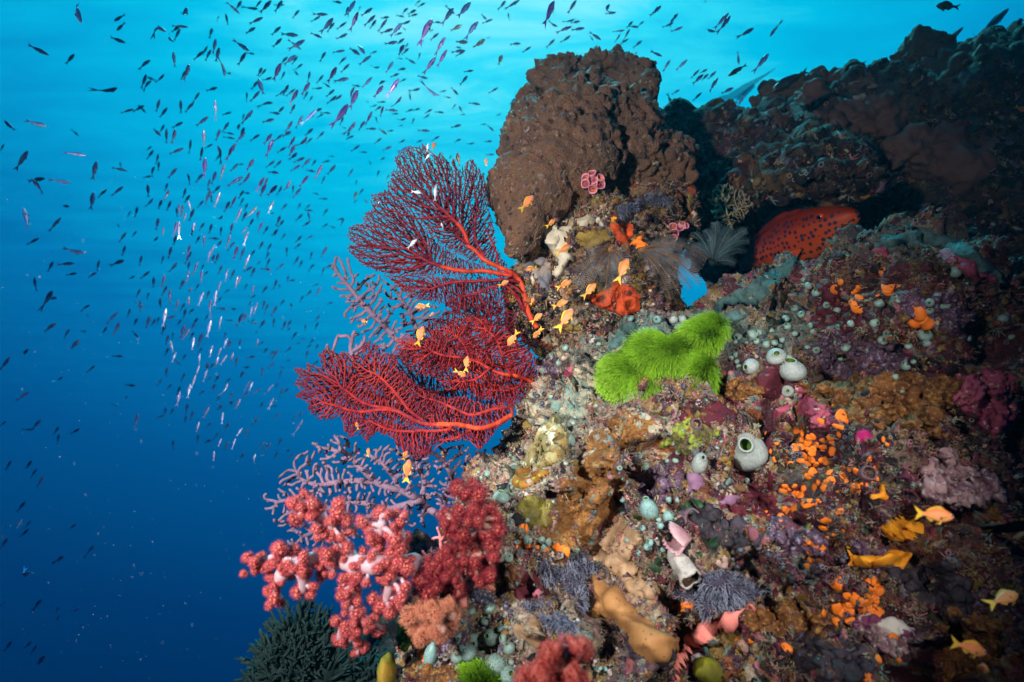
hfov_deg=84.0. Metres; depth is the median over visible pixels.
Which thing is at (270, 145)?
school fish
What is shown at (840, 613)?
orange sponge
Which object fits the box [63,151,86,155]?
school fish
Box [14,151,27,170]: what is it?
school fish
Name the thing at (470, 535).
soft coral
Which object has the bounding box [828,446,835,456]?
orange sponge
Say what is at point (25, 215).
school fish
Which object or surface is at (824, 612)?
orange sponge
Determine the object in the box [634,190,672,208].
polyp carpet
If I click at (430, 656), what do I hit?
sea squirt
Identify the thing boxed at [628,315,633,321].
sea squirt
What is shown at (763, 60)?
school fish
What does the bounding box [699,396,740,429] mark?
crust algae
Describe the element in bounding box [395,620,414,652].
ball sponge
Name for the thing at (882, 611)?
orange sponge
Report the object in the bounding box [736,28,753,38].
school fish
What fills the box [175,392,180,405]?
school fish
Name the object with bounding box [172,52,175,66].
school fish
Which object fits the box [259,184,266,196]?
school fish
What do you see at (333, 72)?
school fish
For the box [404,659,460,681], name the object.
reef crust
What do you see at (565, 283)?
orange fish
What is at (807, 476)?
orange sponge
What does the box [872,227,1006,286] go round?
turf mat
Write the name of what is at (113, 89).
school fish
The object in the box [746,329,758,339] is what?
sea squirt
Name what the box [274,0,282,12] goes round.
school fish
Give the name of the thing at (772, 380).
crust algae
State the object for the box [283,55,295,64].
school fish
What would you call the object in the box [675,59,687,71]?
school fish
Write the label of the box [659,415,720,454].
reef crust
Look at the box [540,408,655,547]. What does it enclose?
crust sponge
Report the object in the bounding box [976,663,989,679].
orange fish
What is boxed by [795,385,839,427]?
reef crust
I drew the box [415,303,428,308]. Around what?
orange fish
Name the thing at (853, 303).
orange sponge
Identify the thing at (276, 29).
school fish
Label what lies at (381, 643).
reef slope
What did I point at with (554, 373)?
reef crust
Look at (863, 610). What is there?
orange sponge
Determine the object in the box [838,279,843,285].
orange sponge
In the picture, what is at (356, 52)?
school fish
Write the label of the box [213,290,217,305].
school fish
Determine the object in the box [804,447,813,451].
orange sponge
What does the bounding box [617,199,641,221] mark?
polyp carpet
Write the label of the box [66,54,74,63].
school fish
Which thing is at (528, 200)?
orange fish
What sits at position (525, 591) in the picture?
crust algae
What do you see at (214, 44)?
school fish
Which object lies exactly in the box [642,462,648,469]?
sea squirt
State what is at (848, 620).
orange sponge
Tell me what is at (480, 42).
school fish
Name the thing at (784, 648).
orange sponge
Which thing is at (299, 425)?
school fish
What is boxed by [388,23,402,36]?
school fish
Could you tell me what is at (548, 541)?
sea squirt
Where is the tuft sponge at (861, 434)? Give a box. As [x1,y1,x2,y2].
[855,430,872,443]
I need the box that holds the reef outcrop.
[503,177,701,365]
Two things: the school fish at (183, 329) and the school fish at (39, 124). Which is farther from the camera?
the school fish at (183, 329)
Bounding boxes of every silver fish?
[406,239,416,248]
[433,185,437,201]
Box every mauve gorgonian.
[263,435,485,547]
[325,330,458,435]
[330,256,503,388]
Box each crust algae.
[514,571,546,601]
[525,257,551,290]
[563,365,574,376]
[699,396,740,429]
[756,365,782,400]
[761,430,775,506]
[773,404,789,420]
[849,613,916,641]
[872,246,889,256]
[936,248,998,283]
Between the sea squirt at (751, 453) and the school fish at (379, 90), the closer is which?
the sea squirt at (751, 453)
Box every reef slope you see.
[334,588,412,681]
[394,207,1023,681]
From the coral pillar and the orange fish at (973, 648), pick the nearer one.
the orange fish at (973, 648)
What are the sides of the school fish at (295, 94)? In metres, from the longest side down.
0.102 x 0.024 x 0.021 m
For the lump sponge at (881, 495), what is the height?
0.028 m
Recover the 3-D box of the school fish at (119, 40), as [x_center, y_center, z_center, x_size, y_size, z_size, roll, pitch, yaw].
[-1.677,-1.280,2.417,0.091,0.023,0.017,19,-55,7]
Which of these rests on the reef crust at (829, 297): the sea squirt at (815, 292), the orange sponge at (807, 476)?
the sea squirt at (815, 292)
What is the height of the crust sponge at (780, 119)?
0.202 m
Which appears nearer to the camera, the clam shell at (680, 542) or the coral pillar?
the clam shell at (680, 542)
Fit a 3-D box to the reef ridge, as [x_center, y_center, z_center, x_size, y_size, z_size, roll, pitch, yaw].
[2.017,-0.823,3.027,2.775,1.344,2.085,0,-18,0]
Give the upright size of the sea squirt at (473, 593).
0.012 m
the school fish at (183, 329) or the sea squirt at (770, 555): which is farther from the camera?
the school fish at (183, 329)
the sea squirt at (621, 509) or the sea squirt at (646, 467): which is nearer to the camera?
the sea squirt at (646, 467)
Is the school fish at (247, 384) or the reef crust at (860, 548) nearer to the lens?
the reef crust at (860, 548)
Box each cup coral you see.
[581,170,604,193]
[669,221,688,239]
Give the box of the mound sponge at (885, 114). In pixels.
[835,72,908,137]
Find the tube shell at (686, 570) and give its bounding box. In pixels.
[667,549,700,589]
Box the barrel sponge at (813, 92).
[787,77,848,128]
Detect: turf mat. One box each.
[607,322,664,351]
[674,256,797,327]
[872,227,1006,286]
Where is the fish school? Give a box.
[0,0,737,654]
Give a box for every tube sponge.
[677,507,698,526]
[690,418,701,429]
[820,571,835,584]
[857,465,876,481]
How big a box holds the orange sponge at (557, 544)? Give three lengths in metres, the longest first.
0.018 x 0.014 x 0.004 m
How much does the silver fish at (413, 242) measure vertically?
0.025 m
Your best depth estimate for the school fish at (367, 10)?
3.25 m
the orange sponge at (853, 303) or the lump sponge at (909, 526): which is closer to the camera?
the lump sponge at (909, 526)
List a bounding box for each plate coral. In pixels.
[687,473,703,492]
[716,495,740,505]
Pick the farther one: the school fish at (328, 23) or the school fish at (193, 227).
the school fish at (328, 23)
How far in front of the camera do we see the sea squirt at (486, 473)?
1.21 m
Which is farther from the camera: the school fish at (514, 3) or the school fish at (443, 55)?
the school fish at (514, 3)
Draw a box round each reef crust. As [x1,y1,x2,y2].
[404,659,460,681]
[431,629,470,656]
[491,564,522,594]
[500,454,520,491]
[522,387,551,431]
[535,356,562,379]
[549,378,591,428]
[573,356,600,396]
[601,474,628,500]
[615,406,676,438]
[622,636,676,671]
[638,459,683,505]
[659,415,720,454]
[688,500,751,551]
[715,375,768,404]
[718,483,777,521]
[737,599,828,638]
[767,512,828,556]
[778,630,877,681]
[795,368,963,439]
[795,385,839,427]
[806,330,908,378]
[807,279,862,335]
[850,537,900,574]
[858,620,927,657]
[885,559,974,622]
[895,289,976,339]
[918,447,1007,511]
[930,606,1015,681]
[952,366,1019,438]
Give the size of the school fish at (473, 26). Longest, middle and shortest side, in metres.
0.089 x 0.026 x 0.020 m
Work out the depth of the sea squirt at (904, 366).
1.08 m
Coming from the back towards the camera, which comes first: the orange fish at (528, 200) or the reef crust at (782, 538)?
the orange fish at (528, 200)
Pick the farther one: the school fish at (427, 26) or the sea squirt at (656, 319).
the school fish at (427, 26)
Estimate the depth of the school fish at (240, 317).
2.99 m
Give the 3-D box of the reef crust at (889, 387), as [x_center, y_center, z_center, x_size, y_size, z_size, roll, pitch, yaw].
[0.703,0.122,1.146,0.205,0.194,0.330,4,-18,-13]
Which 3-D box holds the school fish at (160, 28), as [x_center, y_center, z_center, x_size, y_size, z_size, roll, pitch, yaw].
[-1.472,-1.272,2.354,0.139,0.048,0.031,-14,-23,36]
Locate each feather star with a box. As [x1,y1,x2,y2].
[572,238,634,305]
[638,235,707,300]
[687,221,750,267]
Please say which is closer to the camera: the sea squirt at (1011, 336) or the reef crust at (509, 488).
the sea squirt at (1011, 336)
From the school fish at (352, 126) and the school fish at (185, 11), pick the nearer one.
the school fish at (185, 11)
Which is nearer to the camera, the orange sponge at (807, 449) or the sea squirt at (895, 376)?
the sea squirt at (895, 376)
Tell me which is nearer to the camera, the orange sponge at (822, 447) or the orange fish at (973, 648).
the orange fish at (973, 648)
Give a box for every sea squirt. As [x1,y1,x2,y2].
[423,640,436,663]
[451,652,461,663]
[455,633,461,640]
[459,643,467,652]
[460,644,476,661]
[468,607,475,615]
[470,633,479,646]
[471,590,476,596]
[474,595,480,601]
[475,587,481,594]
[475,655,483,662]
[479,597,484,603]
[479,636,486,647]
[481,616,487,625]
[482,590,487,598]
[483,470,490,476]
[483,602,495,614]
[483,628,498,645]
[483,652,505,675]
[488,592,492,599]
[493,489,508,503]
[497,626,502,631]
[499,633,506,643]
[500,665,515,681]
[503,603,508,609]
[503,641,514,654]
[504,553,512,562]
[508,659,514,665]
[524,535,531,544]
[537,536,544,543]
[539,543,547,550]
[544,538,551,545]
[562,344,568,350]
[568,434,575,445]
[618,503,626,513]
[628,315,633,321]
[640,496,658,518]
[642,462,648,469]
[643,543,649,550]
[646,539,653,545]
[653,315,660,323]
[657,522,664,529]
[663,510,673,521]
[666,497,672,502]
[669,315,677,323]
[690,453,707,473]
[733,333,742,340]
[733,564,739,570]
[734,432,767,471]
[737,548,743,552]
[743,359,759,373]
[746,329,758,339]
[753,338,759,343]
[763,341,769,347]
[766,348,786,364]
[766,550,772,557]
[771,340,777,345]
[776,555,781,561]
[779,337,784,342]
[779,357,806,380]
[781,385,793,396]
[782,315,789,321]
[783,323,791,329]
[791,305,798,310]
[792,330,798,336]
[797,311,804,317]
[804,282,811,289]
[810,328,816,333]
[811,288,820,296]
[812,347,820,353]
[823,301,831,307]
[833,307,840,312]
[841,343,850,351]
[847,319,853,327]
[869,318,879,326]
[874,299,884,307]
[877,336,888,344]
[883,329,890,337]
[892,374,898,379]
[900,361,910,370]
[904,343,912,348]
[917,329,933,340]
[923,340,931,346]
[925,298,934,306]
[926,308,933,313]
[939,301,950,309]
[950,267,962,277]
[997,314,1009,322]
[1008,334,1015,339]
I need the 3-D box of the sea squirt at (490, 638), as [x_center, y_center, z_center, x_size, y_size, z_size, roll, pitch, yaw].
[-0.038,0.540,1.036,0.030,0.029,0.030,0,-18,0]
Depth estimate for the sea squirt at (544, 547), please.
1.08 m
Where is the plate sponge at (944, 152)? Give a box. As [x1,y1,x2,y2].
[877,120,997,194]
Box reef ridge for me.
[658,20,1023,282]
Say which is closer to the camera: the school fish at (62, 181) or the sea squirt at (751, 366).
the sea squirt at (751, 366)
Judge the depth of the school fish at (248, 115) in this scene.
2.47 m
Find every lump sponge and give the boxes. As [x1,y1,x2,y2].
[542,222,573,278]
[575,214,599,226]
[845,546,911,568]
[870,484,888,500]
[879,515,923,541]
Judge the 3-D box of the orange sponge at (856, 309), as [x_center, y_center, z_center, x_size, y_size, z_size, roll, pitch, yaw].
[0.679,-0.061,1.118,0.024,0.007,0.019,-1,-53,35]
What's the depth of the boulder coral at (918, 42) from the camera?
2.62 m
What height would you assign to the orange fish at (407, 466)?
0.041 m
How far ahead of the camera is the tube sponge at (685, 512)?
1.00 m
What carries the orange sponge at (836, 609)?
on the reef slope at (930, 659)
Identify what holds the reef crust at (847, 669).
on the reef slope at (930, 659)
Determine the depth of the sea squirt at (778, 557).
0.93 m
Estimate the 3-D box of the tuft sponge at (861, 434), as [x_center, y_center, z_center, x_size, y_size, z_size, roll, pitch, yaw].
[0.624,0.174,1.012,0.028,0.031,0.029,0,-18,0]
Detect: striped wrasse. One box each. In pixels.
[728,63,745,75]
[772,67,808,92]
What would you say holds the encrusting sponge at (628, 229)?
on the reef outcrop
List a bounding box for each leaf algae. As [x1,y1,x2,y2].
[632,498,703,521]
[645,557,665,575]
[696,528,731,559]
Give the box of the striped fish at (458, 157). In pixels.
[456,152,460,165]
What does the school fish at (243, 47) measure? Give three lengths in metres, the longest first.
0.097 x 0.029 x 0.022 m
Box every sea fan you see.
[293,340,515,459]
[347,143,538,328]
[380,297,536,417]
[395,315,538,404]
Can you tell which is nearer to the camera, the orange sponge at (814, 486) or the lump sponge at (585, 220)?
the orange sponge at (814, 486)
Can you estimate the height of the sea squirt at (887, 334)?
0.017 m
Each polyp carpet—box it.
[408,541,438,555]
[521,597,552,614]
[536,552,601,617]
[538,609,581,635]
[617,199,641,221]
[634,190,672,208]
[667,566,769,625]
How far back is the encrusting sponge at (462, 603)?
1.02 m
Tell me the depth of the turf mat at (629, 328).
1.56 m
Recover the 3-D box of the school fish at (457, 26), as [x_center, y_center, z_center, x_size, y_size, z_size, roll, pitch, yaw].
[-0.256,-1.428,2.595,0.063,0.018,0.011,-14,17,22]
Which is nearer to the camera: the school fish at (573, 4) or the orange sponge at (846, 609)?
the orange sponge at (846, 609)
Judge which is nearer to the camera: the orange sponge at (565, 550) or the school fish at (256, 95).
the orange sponge at (565, 550)
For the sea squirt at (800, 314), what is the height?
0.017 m
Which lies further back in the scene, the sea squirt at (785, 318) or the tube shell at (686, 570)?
the sea squirt at (785, 318)
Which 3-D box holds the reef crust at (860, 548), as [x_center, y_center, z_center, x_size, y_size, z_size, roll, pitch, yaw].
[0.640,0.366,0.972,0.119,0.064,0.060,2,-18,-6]
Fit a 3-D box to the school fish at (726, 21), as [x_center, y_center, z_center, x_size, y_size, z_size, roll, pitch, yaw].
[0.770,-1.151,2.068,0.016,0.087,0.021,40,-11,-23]
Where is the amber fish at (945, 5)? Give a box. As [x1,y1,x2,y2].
[936,1,960,10]
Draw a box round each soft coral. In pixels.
[238,487,421,657]
[397,593,462,648]
[409,475,510,604]
[512,633,594,681]
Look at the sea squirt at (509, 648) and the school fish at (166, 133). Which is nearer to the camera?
the sea squirt at (509, 648)
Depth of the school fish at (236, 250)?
2.94 m
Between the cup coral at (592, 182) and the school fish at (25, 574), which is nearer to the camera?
the cup coral at (592, 182)
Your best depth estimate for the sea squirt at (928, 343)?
1.04 m
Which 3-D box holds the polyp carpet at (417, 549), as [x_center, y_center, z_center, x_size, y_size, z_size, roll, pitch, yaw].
[-0.178,0.416,1.126,0.072,0.036,0.076,0,-18,0]
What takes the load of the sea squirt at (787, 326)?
on the reef slope at (930, 659)
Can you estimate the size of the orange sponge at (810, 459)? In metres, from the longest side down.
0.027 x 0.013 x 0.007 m
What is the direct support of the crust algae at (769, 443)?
on the reef slope at (930, 659)
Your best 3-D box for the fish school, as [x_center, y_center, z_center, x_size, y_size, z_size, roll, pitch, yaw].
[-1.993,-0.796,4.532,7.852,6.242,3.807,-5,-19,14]
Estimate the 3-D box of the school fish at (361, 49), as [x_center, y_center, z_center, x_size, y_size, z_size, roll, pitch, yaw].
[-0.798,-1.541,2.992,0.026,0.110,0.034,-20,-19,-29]
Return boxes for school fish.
[0,357,9,368]
[0,537,7,550]
[4,120,14,130]
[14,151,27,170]
[22,208,28,228]
[22,567,29,576]
[24,119,45,126]
[27,177,44,181]
[29,44,48,54]
[31,178,42,193]
[31,599,41,610]
[33,277,38,291]
[36,291,52,311]
[37,655,45,664]
[44,323,55,332]
[48,178,70,183]
[48,218,60,230]
[56,262,73,265]
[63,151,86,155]
[63,246,83,253]
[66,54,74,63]
[69,340,79,349]
[74,3,81,22]
[88,87,116,92]
[89,192,95,210]
[90,161,97,180]
[106,312,117,324]
[108,260,123,265]
[110,35,125,42]
[111,186,123,195]
[112,322,119,335]
[114,13,125,20]
[133,414,138,427]
[138,60,149,69]
[139,74,146,88]
[145,316,150,327]
[146,184,149,196]
[150,25,165,39]
[154,218,159,229]
[161,308,167,327]
[165,128,167,142]
[168,289,171,305]
[169,129,176,144]
[170,148,183,154]
[171,222,177,236]
[172,25,187,27]
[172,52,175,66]
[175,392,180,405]
[176,222,180,239]
[178,325,185,338]
[179,7,187,14]
[182,64,189,80]
[186,384,191,397]
[190,222,195,235]
[196,116,207,125]
[197,333,203,347]
[198,292,203,306]
[202,130,205,144]
[202,157,207,177]
[205,320,211,336]
[208,299,211,318]
[210,171,216,184]
[211,39,216,53]
[213,192,220,207]
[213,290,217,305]
[214,101,216,120]
[215,47,219,60]
[216,54,225,75]
[217,145,221,164]
[219,164,224,180]
[225,143,235,160]
[226,176,242,188]
[227,2,239,13]
[231,38,248,50]
[233,246,238,258]
[234,208,241,222]
[234,313,243,326]
[238,52,245,64]
[238,172,249,185]
[240,6,257,9]
[240,110,252,124]
[242,380,251,395]
[244,255,249,268]
[245,159,253,171]
[245,207,256,216]
[248,17,262,23]
[250,91,259,101]
[255,101,272,107]
[256,177,264,191]
[258,0,271,13]
[258,78,264,93]
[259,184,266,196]
[262,134,271,145]
[264,139,273,158]
[266,185,277,196]
[271,26,280,35]
[272,63,281,80]
[273,38,281,47]
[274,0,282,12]
[281,32,297,36]
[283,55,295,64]
[288,40,304,50]
[289,90,297,103]
[291,419,302,436]
[293,137,306,145]
[294,115,302,128]
[299,175,308,186]
[301,82,309,95]
[301,110,316,125]
[312,12,327,15]
[314,164,322,178]
[318,18,332,33]
[326,165,335,174]
[327,67,336,83]
[329,104,347,127]
[334,77,348,82]
[342,122,355,134]
[346,0,355,15]
[349,12,358,30]
[349,47,359,54]
[349,90,358,109]
[356,44,364,53]
[359,55,370,64]
[361,8,372,15]
[364,15,375,25]
[372,85,383,96]
[377,19,386,31]
[380,28,392,34]
[384,41,397,44]
[384,79,398,97]
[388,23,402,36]
[398,44,404,55]
[416,19,432,46]
[420,79,439,95]
[422,57,435,74]
[434,37,445,56]
[436,50,446,66]
[440,8,453,24]
[451,24,461,30]
[456,40,467,44]
[457,2,470,17]
[464,21,477,40]
[473,39,484,46]
[505,0,519,9]
[542,0,554,28]
[557,26,571,33]
[567,0,575,13]
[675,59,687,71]
[692,74,703,84]
[709,78,717,92]
[713,13,728,29]
[716,16,730,33]
[721,87,732,93]
[735,96,744,108]
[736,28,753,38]
[751,53,768,73]
[770,20,782,36]
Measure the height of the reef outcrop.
0.758 m
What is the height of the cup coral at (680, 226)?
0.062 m
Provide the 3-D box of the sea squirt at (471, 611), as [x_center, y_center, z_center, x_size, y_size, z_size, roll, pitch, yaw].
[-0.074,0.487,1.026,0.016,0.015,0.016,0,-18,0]
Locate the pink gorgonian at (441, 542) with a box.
[410,527,446,585]
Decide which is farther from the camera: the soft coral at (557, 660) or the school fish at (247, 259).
the school fish at (247, 259)
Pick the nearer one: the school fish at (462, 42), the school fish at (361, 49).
the school fish at (361, 49)
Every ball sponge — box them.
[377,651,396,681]
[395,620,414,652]
[692,656,722,681]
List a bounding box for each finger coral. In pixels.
[233,594,361,681]
[339,645,396,681]
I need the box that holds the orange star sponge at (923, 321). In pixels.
[908,302,935,330]
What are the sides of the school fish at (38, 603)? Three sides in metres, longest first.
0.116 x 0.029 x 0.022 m
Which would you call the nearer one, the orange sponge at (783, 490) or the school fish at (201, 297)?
the orange sponge at (783, 490)
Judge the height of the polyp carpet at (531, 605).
0.034 m
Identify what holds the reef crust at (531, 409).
on the reef slope at (930, 659)
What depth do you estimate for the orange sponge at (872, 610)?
0.94 m
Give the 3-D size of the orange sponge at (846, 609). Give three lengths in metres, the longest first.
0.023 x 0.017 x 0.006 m
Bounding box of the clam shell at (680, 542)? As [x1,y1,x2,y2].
[662,521,691,555]
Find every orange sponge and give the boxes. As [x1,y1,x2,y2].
[417,652,423,659]
[552,542,559,548]
[562,546,569,556]
[682,599,693,608]
[778,488,787,493]
[781,506,790,513]
[781,642,792,652]
[782,646,792,653]
[791,443,799,455]
[791,504,797,511]
[793,428,799,433]
[796,458,804,462]
[797,443,804,450]
[801,485,805,491]
[802,503,814,508]
[803,439,811,446]
[803,461,810,466]
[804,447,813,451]
[804,472,811,479]
[805,434,811,440]
[807,445,816,455]
[807,454,815,463]
[808,467,817,475]
[809,433,815,439]
[812,483,816,490]
[817,417,824,424]
[818,445,826,449]
[818,456,826,463]
[818,526,827,530]
[820,485,826,491]
[820,517,828,523]
[822,609,826,617]
[826,434,833,440]
[826,469,832,475]
[826,476,835,483]
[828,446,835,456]
[830,284,837,294]
[830,579,842,590]
[831,603,841,615]
[831,617,839,625]
[832,423,843,429]
[835,409,847,422]
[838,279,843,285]
[838,608,844,616]
[839,471,845,479]
[842,592,851,599]
[842,603,854,615]
[845,617,854,624]
[849,595,856,605]
[850,300,857,307]
[851,288,859,294]
[851,306,862,313]
[854,294,862,299]
[857,606,869,614]
[858,597,863,604]
[863,673,871,681]
[865,578,881,586]
[865,594,879,604]
[867,604,875,612]
[868,586,877,591]
[870,576,879,587]
[875,585,883,595]
[875,608,884,616]
[875,654,881,662]
[881,284,893,292]
[882,284,897,295]
[888,632,898,639]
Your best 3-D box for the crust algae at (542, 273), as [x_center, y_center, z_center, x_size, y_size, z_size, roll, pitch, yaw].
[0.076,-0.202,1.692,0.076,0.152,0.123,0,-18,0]
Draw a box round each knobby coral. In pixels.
[512,467,549,487]
[517,409,569,468]
[920,33,999,76]
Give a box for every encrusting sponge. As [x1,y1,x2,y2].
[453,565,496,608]
[517,495,555,528]
[575,228,610,250]
[587,281,639,315]
[610,223,633,243]
[630,236,648,248]
[673,603,755,681]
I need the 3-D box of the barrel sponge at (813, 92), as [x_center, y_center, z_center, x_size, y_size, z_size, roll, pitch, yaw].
[1.355,-1.016,2.636,0.333,0.328,0.261,-8,-20,23]
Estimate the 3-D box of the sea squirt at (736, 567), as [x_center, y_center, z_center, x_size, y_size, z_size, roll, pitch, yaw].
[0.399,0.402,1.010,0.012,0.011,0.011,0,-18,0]
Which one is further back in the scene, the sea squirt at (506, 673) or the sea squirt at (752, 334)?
the sea squirt at (752, 334)
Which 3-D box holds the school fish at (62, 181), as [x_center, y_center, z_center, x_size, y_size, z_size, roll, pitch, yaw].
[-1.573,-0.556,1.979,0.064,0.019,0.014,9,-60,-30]
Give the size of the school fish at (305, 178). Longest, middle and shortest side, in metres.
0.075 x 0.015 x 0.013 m
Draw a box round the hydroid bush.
[707,183,752,229]
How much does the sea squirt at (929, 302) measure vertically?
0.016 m
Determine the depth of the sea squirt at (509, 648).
0.99 m
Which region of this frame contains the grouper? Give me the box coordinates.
[729,206,860,273]
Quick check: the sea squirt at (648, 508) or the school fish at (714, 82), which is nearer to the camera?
the sea squirt at (648, 508)
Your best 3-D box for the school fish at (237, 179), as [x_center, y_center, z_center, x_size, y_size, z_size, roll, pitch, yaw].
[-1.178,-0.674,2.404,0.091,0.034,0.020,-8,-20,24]
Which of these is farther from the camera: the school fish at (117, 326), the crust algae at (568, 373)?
the school fish at (117, 326)
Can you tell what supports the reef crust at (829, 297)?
on the reef slope at (930, 659)
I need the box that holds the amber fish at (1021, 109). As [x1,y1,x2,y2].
[1014,105,1023,111]
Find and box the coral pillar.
[485,43,700,258]
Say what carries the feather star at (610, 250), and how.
attached to the reef outcrop
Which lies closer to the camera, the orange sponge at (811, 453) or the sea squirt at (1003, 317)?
the sea squirt at (1003, 317)
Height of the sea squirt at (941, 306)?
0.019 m
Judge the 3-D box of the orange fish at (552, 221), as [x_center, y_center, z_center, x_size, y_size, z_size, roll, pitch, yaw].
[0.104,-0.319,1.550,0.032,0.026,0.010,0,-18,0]
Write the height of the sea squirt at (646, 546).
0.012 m
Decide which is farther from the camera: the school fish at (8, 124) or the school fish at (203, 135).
the school fish at (8, 124)
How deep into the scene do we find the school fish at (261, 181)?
2.56 m
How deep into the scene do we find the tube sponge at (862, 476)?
0.97 m
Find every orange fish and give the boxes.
[402,459,412,483]
[403,451,407,460]
[414,326,425,346]
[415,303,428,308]
[454,369,465,376]
[463,356,469,371]
[497,280,508,286]
[507,329,519,345]
[518,196,533,211]
[526,265,537,271]
[529,313,541,324]
[533,327,543,338]
[545,219,555,227]
[552,299,567,309]
[553,244,570,255]
[554,309,572,332]
[555,280,571,290]
[580,283,595,299]
[612,258,629,284]
[914,505,953,523]
[950,635,986,657]
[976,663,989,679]
[981,589,1017,610]
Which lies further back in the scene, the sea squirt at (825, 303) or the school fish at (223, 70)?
the school fish at (223, 70)
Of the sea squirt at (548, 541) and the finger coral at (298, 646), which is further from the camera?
the finger coral at (298, 646)
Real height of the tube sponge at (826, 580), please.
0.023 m
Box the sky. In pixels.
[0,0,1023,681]
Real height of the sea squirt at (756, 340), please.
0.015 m
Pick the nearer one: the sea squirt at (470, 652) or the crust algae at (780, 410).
the sea squirt at (470, 652)
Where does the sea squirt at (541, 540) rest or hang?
on the reef slope at (930, 659)
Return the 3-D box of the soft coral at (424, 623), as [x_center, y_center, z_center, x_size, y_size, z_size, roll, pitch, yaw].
[-0.132,0.451,0.920,0.106,0.089,0.082,0,-18,0]
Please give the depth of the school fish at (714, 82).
2.18 m
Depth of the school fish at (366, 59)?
2.94 m
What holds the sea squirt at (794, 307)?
on the reef slope at (930, 659)
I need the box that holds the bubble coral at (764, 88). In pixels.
[748,65,842,107]
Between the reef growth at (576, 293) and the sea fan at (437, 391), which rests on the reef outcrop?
the reef growth at (576, 293)
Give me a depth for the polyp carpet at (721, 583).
0.95 m
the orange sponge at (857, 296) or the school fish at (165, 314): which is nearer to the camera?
the orange sponge at (857, 296)
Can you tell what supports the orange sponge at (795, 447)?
on the reef slope at (930, 659)
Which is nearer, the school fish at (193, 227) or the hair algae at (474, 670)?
the hair algae at (474, 670)
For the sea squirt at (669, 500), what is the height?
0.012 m
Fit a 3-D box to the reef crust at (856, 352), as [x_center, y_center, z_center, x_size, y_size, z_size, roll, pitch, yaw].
[0.734,0.036,1.217,0.102,0.164,0.276,0,-18,0]
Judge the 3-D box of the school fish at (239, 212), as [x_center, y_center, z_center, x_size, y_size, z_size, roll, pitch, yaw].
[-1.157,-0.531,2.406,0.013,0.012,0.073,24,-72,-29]
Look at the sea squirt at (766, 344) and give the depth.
1.32 m
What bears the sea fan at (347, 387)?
on the reef slope at (930, 659)
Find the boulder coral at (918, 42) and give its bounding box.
[889,24,956,61]
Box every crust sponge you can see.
[513,616,544,648]
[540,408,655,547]
[589,517,663,599]
[759,107,793,127]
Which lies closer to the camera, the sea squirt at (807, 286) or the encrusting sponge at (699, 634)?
the encrusting sponge at (699, 634)
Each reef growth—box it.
[386,205,1023,681]
[483,67,696,259]
[503,175,700,354]
[511,44,659,106]
[664,18,1023,281]
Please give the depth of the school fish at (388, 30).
3.55 m
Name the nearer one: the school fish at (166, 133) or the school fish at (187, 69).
the school fish at (187, 69)
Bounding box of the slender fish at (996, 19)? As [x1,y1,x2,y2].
[986,8,1008,26]
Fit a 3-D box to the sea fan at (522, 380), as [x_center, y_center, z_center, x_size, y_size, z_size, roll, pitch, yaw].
[-0.122,0.052,1.453,0.392,0.243,0.208,0,-18,0]
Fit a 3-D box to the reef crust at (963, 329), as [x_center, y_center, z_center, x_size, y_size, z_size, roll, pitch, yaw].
[0.812,-0.050,1.047,0.193,0.106,0.078,5,-19,-14]
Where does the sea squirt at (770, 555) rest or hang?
on the reef slope at (930, 659)
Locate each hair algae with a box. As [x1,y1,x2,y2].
[452,655,501,681]
[593,309,734,403]
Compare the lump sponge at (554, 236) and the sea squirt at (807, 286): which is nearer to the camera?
the sea squirt at (807, 286)
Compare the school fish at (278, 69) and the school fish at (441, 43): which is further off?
the school fish at (278, 69)
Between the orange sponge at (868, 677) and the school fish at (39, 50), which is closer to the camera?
the orange sponge at (868, 677)
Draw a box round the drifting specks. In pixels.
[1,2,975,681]
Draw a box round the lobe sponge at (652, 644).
[586,575,680,663]
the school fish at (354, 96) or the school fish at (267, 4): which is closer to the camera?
the school fish at (354, 96)
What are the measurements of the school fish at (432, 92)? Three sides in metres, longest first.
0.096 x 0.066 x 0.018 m
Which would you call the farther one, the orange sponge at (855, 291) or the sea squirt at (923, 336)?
the orange sponge at (855, 291)
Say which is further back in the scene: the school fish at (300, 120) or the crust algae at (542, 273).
the school fish at (300, 120)
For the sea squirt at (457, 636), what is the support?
on the reef slope at (930, 659)
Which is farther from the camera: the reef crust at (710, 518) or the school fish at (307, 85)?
the school fish at (307, 85)

